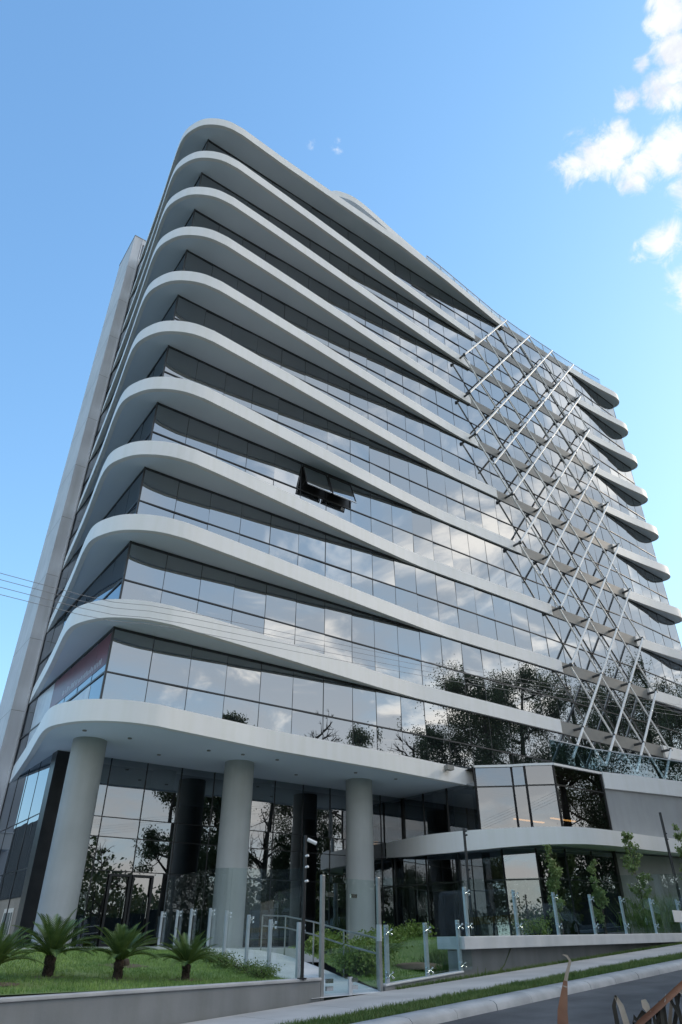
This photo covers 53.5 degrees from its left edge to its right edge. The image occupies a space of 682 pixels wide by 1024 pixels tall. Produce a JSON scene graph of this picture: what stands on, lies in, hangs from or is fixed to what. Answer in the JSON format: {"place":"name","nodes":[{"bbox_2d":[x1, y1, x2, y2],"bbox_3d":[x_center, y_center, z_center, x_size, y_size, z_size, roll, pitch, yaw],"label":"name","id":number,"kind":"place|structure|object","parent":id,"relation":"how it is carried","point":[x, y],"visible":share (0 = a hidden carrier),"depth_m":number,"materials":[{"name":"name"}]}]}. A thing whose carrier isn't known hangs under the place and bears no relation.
{"place":"outdoors","nodes":[
{"label":"outdoors","id":0,"kind":"place"},
{"bbox_2d":[0,948,288,994],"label":"lawn bank","id":1,"kind":"structure","parent":0,"point":[78,973],"depth_m":12.86,"materials":[{"name":"plant"}]},
{"bbox_2d":[0,963,201,985],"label":"bare soil patches","id":2,"kind":"object","parent":1,"relation":"on","point":[14,984],"visible":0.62,"depth_m":12.23,"materials":[{"name":"brown soil"}]},
{"bbox_2d":[0,922,44,964],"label":"cycad palm","id":3,"kind":"object","parent":2,"relation":"on","point":[7,944],"visible":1,"depth_m":11.01,"materials":[{"name":"green plant"}]},
{"bbox_2d":[12,907,95,976],"bbox_3d":[-5.302,7.846,12.353,1.641,1.121,1.628,-20,-37,28],"label":"cycad palm","id":4,"kind":"object","parent":2,"relation":"on","point":[55,938],"visible":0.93,"depth_m":12.20,"materials":[{"name":"green plant"}]},
{"bbox_2d":[78,922,159,978],"bbox_3d":[-4.055,8.074,12.465,1.654,0.936,1.630,-2,-33,3],"label":"cycad palm","id":5,"kind":"object","parent":2,"relation":"on","point":[121,950],"visible":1,"depth_m":12.32,"materials":[{"name":"green plant"}]},
{"bbox_2d":[124,958,129,965],"bbox_3d":[-4.713,9.730,14.623,0.300,0.160,0.300,21,-38,-30],"label":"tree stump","id":6,"kind":"object","parent":2,"relation":"on","point":[127,961],"visible":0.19,"depth_m":14.57,"materials":[{"name":"brown wood"}]},
{"bbox_2d":[146,927,226,980],"bbox_3d":[-2.903,8.315,12.733,1.464,0.886,1.343,9,-34,-14],"label":"cycad palm","id":7,"kind":"object","parent":2,"relation":"on","point":[186,955],"visible":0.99,"depth_m":12.59,"materials":[{"name":"green plant"}]},
{"bbox_2d":[196,944,216,956],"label":"edging shrub","id":8,"kind":"object","parent":1,"relation":"on","point":[205,950],"visible":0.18,"depth_m":17.33,"materials":[{"name":"green plant"}]},
{"bbox_2d":[200,948,232,963],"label":"edging shrub","id":9,"kind":"object","parent":1,"relation":"on","point":[206,960],"visible":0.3,"depth_m":16.21,"materials":[{"name":"green plant"}]},
{"bbox_2d":[210,951,242,968],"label":"edging shrub","id":10,"kind":"object","parent":1,"relation":"on","point":[221,959],"visible":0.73,"depth_m":15.18,"materials":[{"name":"green plant"}]},
{"bbox_2d":[219,956,268,974],"bbox_3d":[-1.984,9.614,14.340,1.153,0.384,0.959,-10,-34,15],"label":"edging shrub","id":11,"kind":"object","parent":1,"relation":"on","point":[245,966],"visible":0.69,"depth_m":14.24,"materials":[{"name":"green plant"}]},
{"bbox_2d":[237,960,284,978],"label":"edging shrub","id":12,"kind":"object","parent":1,"relation":"on","point":[264,972],"visible":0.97,"depth_m":13.47,"materials":[{"name":"green plant"}]},
{"bbox_2d":[0,962,376,1000],"bbox_3d":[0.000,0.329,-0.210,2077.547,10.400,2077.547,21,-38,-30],"label":"ground","id":13,"kind":"structure","parent":0,"point":[327,967],"depth_m":21.38,"materials":[{"name":"grey concrete"}]},
{"bbox_2d":[0,977,320,1023],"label":"retaining wall","id":14,"kind":"structure","parent":13,"relation":"on","point":[175,1004],"depth_m":10.66,"materials":[{"name":"concrete"}]},
{"bbox_2d":[297,835,316,979],"bbox_3d":[-0.651,7.679,13.253,0.332,2.450,0.175,-6,-33,9],"label":"camera pole","id":15,"kind":"object","parent":14,"relation":"on","point":[305,854],"visible":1,"depth_m":13.27,"materials":[{"name":"grey metal"}]},
{"bbox_2d":[383,971,463,990],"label":"garden kerb wall","id":16,"kind":"structure","parent":13,"relation":"on","point":[394,984],"depth_m":14.69,"materials":[{"name":"concrete"}]},
{"bbox_2d":[383,877,466,982],"bbox_3d":[1.962,9.504,15.472,0.129,2.060,3.126,-28,-42,36],"label":"glass fence","id":17,"kind":"object","parent":16,"relation":"on","point":[426,953],"visible":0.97,"depth_m":15.13,"materials":[{"name":"metal"}]},
{"bbox_2d":[437,933,681,976],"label":"retaining wall","id":18,"kind":"structure","parent":13,"relation":"on","point":[488,953],"depth_m":17.93,"materials":[{"name":"concrete"}]},
{"bbox_2d":[462,828,474,935],"bbox_3d":[3.235,9.390,17.179,0.180,2.490,0.180,21,-38,-30],"label":"camera pole","id":19,"kind":"object","parent":18,"relation":"on","point":[467,874],"visible":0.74,"depth_m":17.19,"materials":[{"name":"grey metal"}]},
{"bbox_2d":[462,877,681,935],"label":"glass fence","id":20,"kind":"object","parent":18,"relation":"on","point":[466,916],"visible":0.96,"depth_m":19.30,"materials":[{"name":"metal"}]},
{"bbox_2d":[672,910,681,921],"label":"sign plate","id":21,"kind":"object","parent":20,"relation":"attached to","point":[677,915],"visible":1,"depth_m":24.25,"materials":[{"name":"white paint"}]},
{"bbox_2d":[659,812,681,910],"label":"camera pole","id":22,"kind":"object","parent":18,"relation":"on","point":[670,857],"visible":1,"depth_m":26.06,"materials":[{"name":"grey metal"}]},
{"bbox_2d":[168,947,318,961],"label":"forecourt","id":23,"kind":"structure","parent":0,"point":[290,952],"depth_m":22.10,"materials":[{"name":"grey concrete"}]},
{"bbox_2d":[22,947,165,949],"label":"forecourt kerb","id":24,"kind":"structure","parent":23,"relation":"on","point":[158,948],"depth_m":20.03,"materials":[{"name":"concrete"}]},
{"bbox_2d":[0,118,681,947],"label":"office building","id":25,"kind":"structure","parent":23,"relation":"on","point":[318,412],"depth_m":33.55,"materials":[{"name":"white paint"}]},
{"bbox_2d":[12,626,115,769],"bbox_3d":[-12.086,8.297,28.880,0.100,3.176,12.042,21,-38,-30],"label":"side ribbon window","id":26,"kind":"structure","parent":25,"relation":"in","point":[85,678],"depth_m":27.86,"materials":[{"name":"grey glass"}]},
{"bbox_2d":[31,541,131,691],"bbox_3d":[-12.086,5.139,30.895,0.100,3.176,12.042,21,-38,-30],"label":"side ribbon window","id":27,"kind":"structure","parent":25,"relation":"in","point":[110,586],"depth_m":29.60,"materials":[{"name":"grey glass"}]},
{"bbox_2d":[48,467,145,622],"bbox_3d":[-12.086,1.981,32.911,0.100,3.176,12.042,21,-38,-30],"label":"side ribbon window","id":28,"kind":"structure","parent":25,"relation":"in","point":[128,503],"depth_m":31.12,"materials":[{"name":"grey glass"}]},
{"bbox_2d":[64,402,158,560],"bbox_3d":[-12.086,-1.178,34.926,0.100,3.176,12.042,21,-38,-30],"label":"side ribbon window","id":29,"kind":"structure","parent":25,"relation":"in","point":[144,433],"depth_m":32.87,"materials":[{"name":"black glass"}]},
{"bbox_2d":[98,873,131,946],"bbox_3d":[-8.367,14.782,25.167,0.850,2.350,0.158,21,-38,-30],"label":"entrance door","id":30,"kind":"structure","parent":25,"relation":"in","point":[100,944],"depth_m":25.30,"materials":[{"name":"metal"}]},
{"bbox_2d":[78,345,169,504],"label":"side ribbon window","id":31,"kind":"structure","parent":25,"relation":"in","point":[158,370],"depth_m":34.84,"materials":[{"name":"black glass"}]},
{"bbox_2d":[90,295,178,454],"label":"side ribbon window","id":32,"kind":"structure","parent":25,"relation":"in","point":[170,314],"depth_m":36.74,"materials":[{"name":"black glass"}]},
{"bbox_2d":[124,875,153,946],"bbox_3d":[-7.637,15.066,25.610,0.850,2.350,0.158,21,-38,-30],"label":"entrance door","id":33,"kind":"structure","parent":25,"relation":"in","point":[141,876],"depth_m":25.78,"materials":[{"name":"metal"}]},
{"bbox_2d":[102,249,187,408],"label":"side ribbon window","id":34,"kind":"structure","parent":25,"relation":"in","point":[180,266],"depth_m":44.22,"materials":[{"name":"black glass"}]},
{"bbox_2d":[112,209,195,367],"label":"side ribbon window","id":35,"kind":"structure","parent":25,"relation":"in","point":[189,223],"depth_m":46.47,"materials":[{"name":"black glass"}]},
{"bbox_2d":[122,172,202,327],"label":"side ribbon window","id":36,"kind":"structure","parent":25,"relation":"in","point":[198,182],"depth_m":48.62,"materials":[{"name":"black glass"}]},
{"bbox_2d":[130,139,208,293],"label":"side ribbon window","id":37,"kind":"structure","parent":25,"relation":"in","point":[205,147],"depth_m":50.76,"materials":[{"name":"black glass"}]},
{"bbox_2d":[102,627,660,778],"bbox_3d":[5.690,11.218,33.477,35.165,3.156,0.090,21,-38,-30],"label":"ribbon window","id":38,"kind":"structure","parent":25,"relation":"in","point":[142,667],"depth_m":29.73,"materials":[{"name":"grey glass"}]},
{"bbox_2d":[121,541,652,743],"bbox_3d":[5.690,8.060,35.492,35.165,3.156,0.090,21,-38,-30],"label":"ribbon window","id":39,"kind":"structure","parent":25,"relation":"in","point":[152,574],"depth_m":32.99,"materials":[{"name":"grey glass"}]},
{"bbox_2d":[207,140,567,391],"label":"ribbon window","id":40,"kind":"structure","parent":25,"relation":"in","point":[460,312],"depth_m":53.19,"materials":[{"name":"grey glass"}]},
{"bbox_2d":[137,467,638,685],"bbox_3d":[5.690,4.901,37.507,35.165,3.156,0.090,21,-38,-30],"label":"ribbon window","id":41,"kind":"structure","parent":25,"relation":"in","point":[437,597],"depth_m":35.52,"materials":[{"name":"grey glass"}]},
{"bbox_2d":[192,210,583,460],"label":"ribbon window","id":42,"kind":"structure","parent":25,"relation":"in","point":[462,378],"depth_m":47.92,"materials":[{"name":"grey glass"}]},
{"bbox_2d":[200,173,575,425],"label":"ribbon window","id":43,"kind":"structure","parent":25,"relation":"in","point":[460,343],"depth_m":50.49,"materials":[{"name":"grey glass"}]},
{"bbox_2d":[151,403,625,632],"bbox_3d":[5.690,1.743,39.522,35.165,3.156,0.090,21,-38,-30],"label":"ribbon window","id":44,"kind":"structure","parent":25,"relation":"in","point":[424,535],"depth_m":38.37,"materials":[{"name":"grey glass"}]},
{"bbox_2d":[164,346,613,584],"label":"ribbon window","id":45,"kind":"structure","parent":25,"relation":"in","point":[435,488],"depth_m":40.36,"materials":[{"name":"grey glass"}]},
{"bbox_2d":[174,295,603,540],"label":"ribbon window","id":46,"kind":"structure","parent":25,"relation":"in","point":[451,450],"depth_m":42.83,"materials":[{"name":"grey glass"}]},
{"bbox_2d":[184,250,593,498],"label":"ribbon window","id":47,"kind":"structure","parent":25,"relation":"in","point":[453,410],"depth_m":45.33,"materials":[{"name":"grey glass"}]},
{"bbox_2d":[473,765,612,829],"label":"bay window","id":48,"kind":"structure","parent":25,"relation":"in","point":[543,795],"depth_m":31.15,"materials":[{"name":"grey glass"}]},
{"bbox_2d":[563,369,615,417],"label":"ribbon window","id":49,"kind":"structure","parent":25,"relation":"in","point":[589,396],"depth_m":62.30,"materials":[{"name":"grey glass"}]},
{"bbox_2d":[570,400,625,450],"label":"ribbon window","id":50,"kind":"structure","parent":25,"relation":"in","point":[598,428],"depth_m":60.28,"materials":[{"name":"grey glass"}]},
{"bbox_2d":[578,433,634,484],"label":"ribbon window","id":51,"kind":"structure","parent":25,"relation":"in","point":[608,463],"depth_m":58.29,"materials":[{"name":"grey glass"}]},
{"bbox_2d":[587,469,645,521],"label":"ribbon window","id":52,"kind":"structure","parent":25,"relation":"in","point":[619,500],"depth_m":56.29,"materials":[{"name":"grey glass"}]},
{"bbox_2d":[596,508,656,561],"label":"ribbon window","id":53,"kind":"structure","parent":25,"relation":"in","point":[629,539],"depth_m":54.26,"materials":[{"name":"grey glass"}]},
{"bbox_2d":[606,550,668,604],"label":"ribbon window","id":54,"kind":"structure","parent":25,"relation":"in","point":[642,582],"depth_m":52.25,"materials":[{"name":"grey glass"}]},
{"bbox_2d":[617,595,681,650],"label":"ribbon window","id":55,"kind":"structure","parent":25,"relation":"in","point":[650,625],"depth_m":50.25,"materials":[{"name":"grey glass"}]},
{"bbox_2d":[629,644,681,697],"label":"ribbon window","id":56,"kind":"structure","parent":25,"relation":"in","point":[664,675],"depth_m":47.88,"materials":[{"name":"grey glass"}]},
{"bbox_2d":[642,697,681,749],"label":"ribbon window","id":57,"kind":"structure","parent":25,"relation":"in","point":[669,726],"depth_m":45.32,"materials":[{"name":"black glass"}]},
{"bbox_2d":[656,756,681,780],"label":"ribbon window","id":58,"kind":"structure","parent":25,"relation":"in","point":[675,768],"depth_m":43.32,"materials":[{"name":"glass"}]},
{"bbox_2d":[212,949,379,998],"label":"entry path","id":59,"kind":"structure","parent":0,"point":[339,984],"depth_m":15.81,"materials":[{"name":"grey concrete"}]},
{"bbox_2d":[157,868,305,977],"bbox_3d":[-3.370,10.834,18.038,0.162,2.622,11.539,15,-36,-22],"label":"glass fence","id":60,"kind":"object","parent":59,"relation":"on","point":[269,946],"visible":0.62,"depth_m":15.83,"materials":[{"name":"metal"}]},
{"bbox_2d":[260,915,377,988],"bbox_3d":[-0.823,11.234,17.538,0.054,1.613,7.853,14,-35,-20],"label":"handrail","id":61,"kind":"object","parent":59,"relation":"on","point":[313,934],"visible":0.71,"depth_m":16.80,"materials":[{"name":"metal"}]},
{"bbox_2d":[319,875,382,1000],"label":"glass gate","id":62,"kind":"structure","parent":59,"relation":"on","point":[351,986],"depth_m":13.72,"materials":[{"name":"glass"}]},
{"bbox_2d":[0,0,681,702],"label":"sky","id":63,"kind":"structure","parent":0,"point":[531,150],"materials":[{"name":"blue"}]},
{"bbox_2d":[182,944,681,1023],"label":"sidewalk","id":64,"kind":"structure","parent":0,"point":[313,1009],"depth_m":13.25,"materials":[{"name":"concrete"}]},
{"bbox_2d":[289,934,580,987],"bbox_3d":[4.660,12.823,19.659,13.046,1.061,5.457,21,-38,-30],"label":"garden grass","id":65,"kind":"structure","parent":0,"point":[419,939],"depth_m":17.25,"materials":[{"name":"green plant"}]},
{"bbox_2d":[304,928,348,953],"bbox_3d":[-0.505,11.660,18.346,1.416,0.707,1.987,-4,-33,6],"label":"leafy bush","id":66,"kind":"object","parent":65,"relation":"on","point":[331,936],"visible":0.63,"depth_m":18.12,"materials":[{"name":"green plant"}]},
{"bbox_2d":[324,932,399,977],"bbox_3d":[0.371,10.416,15.891,1.726,0.948,1.406,21,-38,-30],"label":"leafy bush","id":67,"kind":"object","parent":65,"relation":"on","point":[360,962],"visible":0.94,"depth_m":15.57,"materials":[{"name":"green plant"}]},
{"bbox_2d":[324,930,412,961],"bbox_3d":[0.751,11.328,17.618,2.333,0.875,2.123,-5,-33,8],"label":"leafy bush","id":68,"kind":"object","parent":65,"relation":"on","point":[391,943],"visible":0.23,"depth_m":17.27,"materials":[{"name":"green plant"}]},
{"bbox_2d":[358,921,412,944],"bbox_3d":[1.353,12.810,20.522,1.399,0.700,1.632,21,-38,-30],"label":"leafy bush","id":69,"kind":"object","parent":65,"relation":"on","point":[397,934],"visible":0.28,"depth_m":20.45,"materials":[{"name":"green plant"}]},
{"bbox_2d":[395,919,437,938],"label":"leafy bush","id":70,"kind":"object","parent":65,"relation":"on","point":[415,931],"visible":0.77,"depth_m":22.39,"materials":[{"name":"green plant"}]},
{"bbox_2d":[393,962,441,968],"bbox_3d":[1.996,11.778,17.593,1.500,0.140,1.500,21,-38,-30],"label":"mulch bed","id":71,"kind":"object","parent":65,"relation":"on","point":[415,965],"visible":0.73,"depth_m":17.15,"materials":[{"name":"soil"}]},
{"bbox_2d":[414,947,448,963],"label":"tall grass clump","id":72,"kind":"object","parent":65,"relation":"on","point":[439,955],"visible":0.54,"depth_m":18.12,"materials":[{"name":"green plant"}]},
{"bbox_2d":[430,958,485,974],"bbox_3d":[2.792,11.162,16.605,1.333,0.482,1.417,-21,-38,29],"label":"tall grass clump","id":73,"kind":"object","parent":65,"relation":"on","point":[445,967],"visible":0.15,"depth_m":16.57,"materials":[{"name":"green plant"}]},
{"bbox_2d":[511,911,553,934],"bbox_3d":[6.324,13.469,22.037,1.336,0.848,1.335,5,-33,-8],"label":"leafy bush","id":74,"kind":"object","parent":65,"relation":"on","point":[540,926],"visible":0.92,"depth_m":22.04,"materials":[{"name":"green plant"}]},
{"bbox_2d":[543,844,565,934],"bbox_3d":[7.476,13.179,23.637,0.723,2.870,0.814,-2,-33,3],"label":"young tree","id":75,"kind":"object","parent":65,"relation":"on","point":[553,882],"visible":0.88,"depth_m":23.68,"materials":[{"name":"green plant"}]},
{"bbox_2d":[586,859,609,933],"bbox_3d":[9.423,14.076,24.750,0.751,2.496,0.846,3,-33,-4],"label":"young tree","id":76,"kind":"object","parent":65,"relation":"on","point":[600,898],"visible":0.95,"depth_m":24.65,"materials":[{"name":"green plant"}]},
{"bbox_2d":[620,831,657,918],"bbox_3d":[11.580,14.326,26.231,1.161,3.631,1.152,21,-38,-30],"label":"young tree","id":77,"kind":"object","parent":65,"relation":"on","point":[630,866],"visible":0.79,"depth_m":26.36,"materials":[{"name":"green plant"}]},
{"bbox_2d":[606,891,679,933],"bbox_3d":[11.265,15.014,25.394,2.960,1.532,2.748,7,-33,-11],"label":"tall grass clump","id":78,"kind":"object","parent":65,"relation":"on","point":[645,922],"visible":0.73,"depth_m":25.02,"materials":[{"name":"green plant"}]},
{"bbox_2d":[628,889,681,932],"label":"tall grass clump","id":79,"kind":"object","parent":65,"relation":"on","point":[675,928],"visible":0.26,"depth_m":26.72,"materials":[{"name":"green plant"}]},
{"bbox_2d":[672,823,681,879],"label":"young tree","id":80,"kind":"object","parent":65,"relation":"on","point":[678,836],"visible":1,"depth_m":29.68,"materials":[{"name":"green plant"}]},
{"bbox_2d":[440,970,681,1023],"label":"road","id":81,"kind":"structure","parent":0,"point":[593,1006],"depth_m":11.71,"materials":[{"name":"grey asphalt"}]},
{"bbox_2d":[351,959,681,1023],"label":"kerb","id":82,"kind":"structure","parent":81,"relation":"on","point":[451,1012],"depth_m":12.27,"materials":[{"name":"concrete"}]},
{"bbox_2d":[557,954,681,1023],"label":"dead palm","id":83,"kind":"object","parent":81,"relation":"on","point":[658,1009],"visible":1,"depth_m":1.94,"materials":[{"name":"brown plant"}]},
{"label":"verge soil","id":84,"kind":"structure","parent":0,"visible":0},
{"bbox_2d":[278,941,681,1023],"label":"verge grass","id":85,"kind":"structure","parent":84,"relation":"on","point":[396,1008],"depth_m":13.37,"materials":[{"name":"green plant"}]},
{"bbox_3d":[15.653,11.969,27.336,0.312,9.500,1.800,21,-38,-30],"label":"utility pole","id":86,"kind":"object","parent":84,"relation":"on","visible":0},
{"bbox_2d":[0,587,676,711],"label":"overhead cable","id":87,"kind":"object","parent":86,"relation":"attached to","point":[284,643],"visible":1,"depth_m":12.81,"materials":[{"name":"rubber"}]},
{"bbox_2d":[1,573,677,704],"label":"overhead cable","id":88,"kind":"object","parent":86,"relation":"attached to","point":[283,632],"visible":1,"depth_m":12.90,"materials":[{"name":"rubber"}]},
{"bbox_2d":[0,594,679,715],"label":"overhead cable","id":89,"kind":"object","parent":86,"relation":"attached to","point":[289,650],"visible":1,"depth_m":12.74,"materials":[{"name":"rubber"}]},
{"bbox_2d":[0,579,681,708],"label":"overhead cable","id":90,"kind":"object","parent":86,"relation":"attached to","point":[283,637],"visible":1,"depth_m":12.78,"materials":[{"name":"rubber"}]}
]}

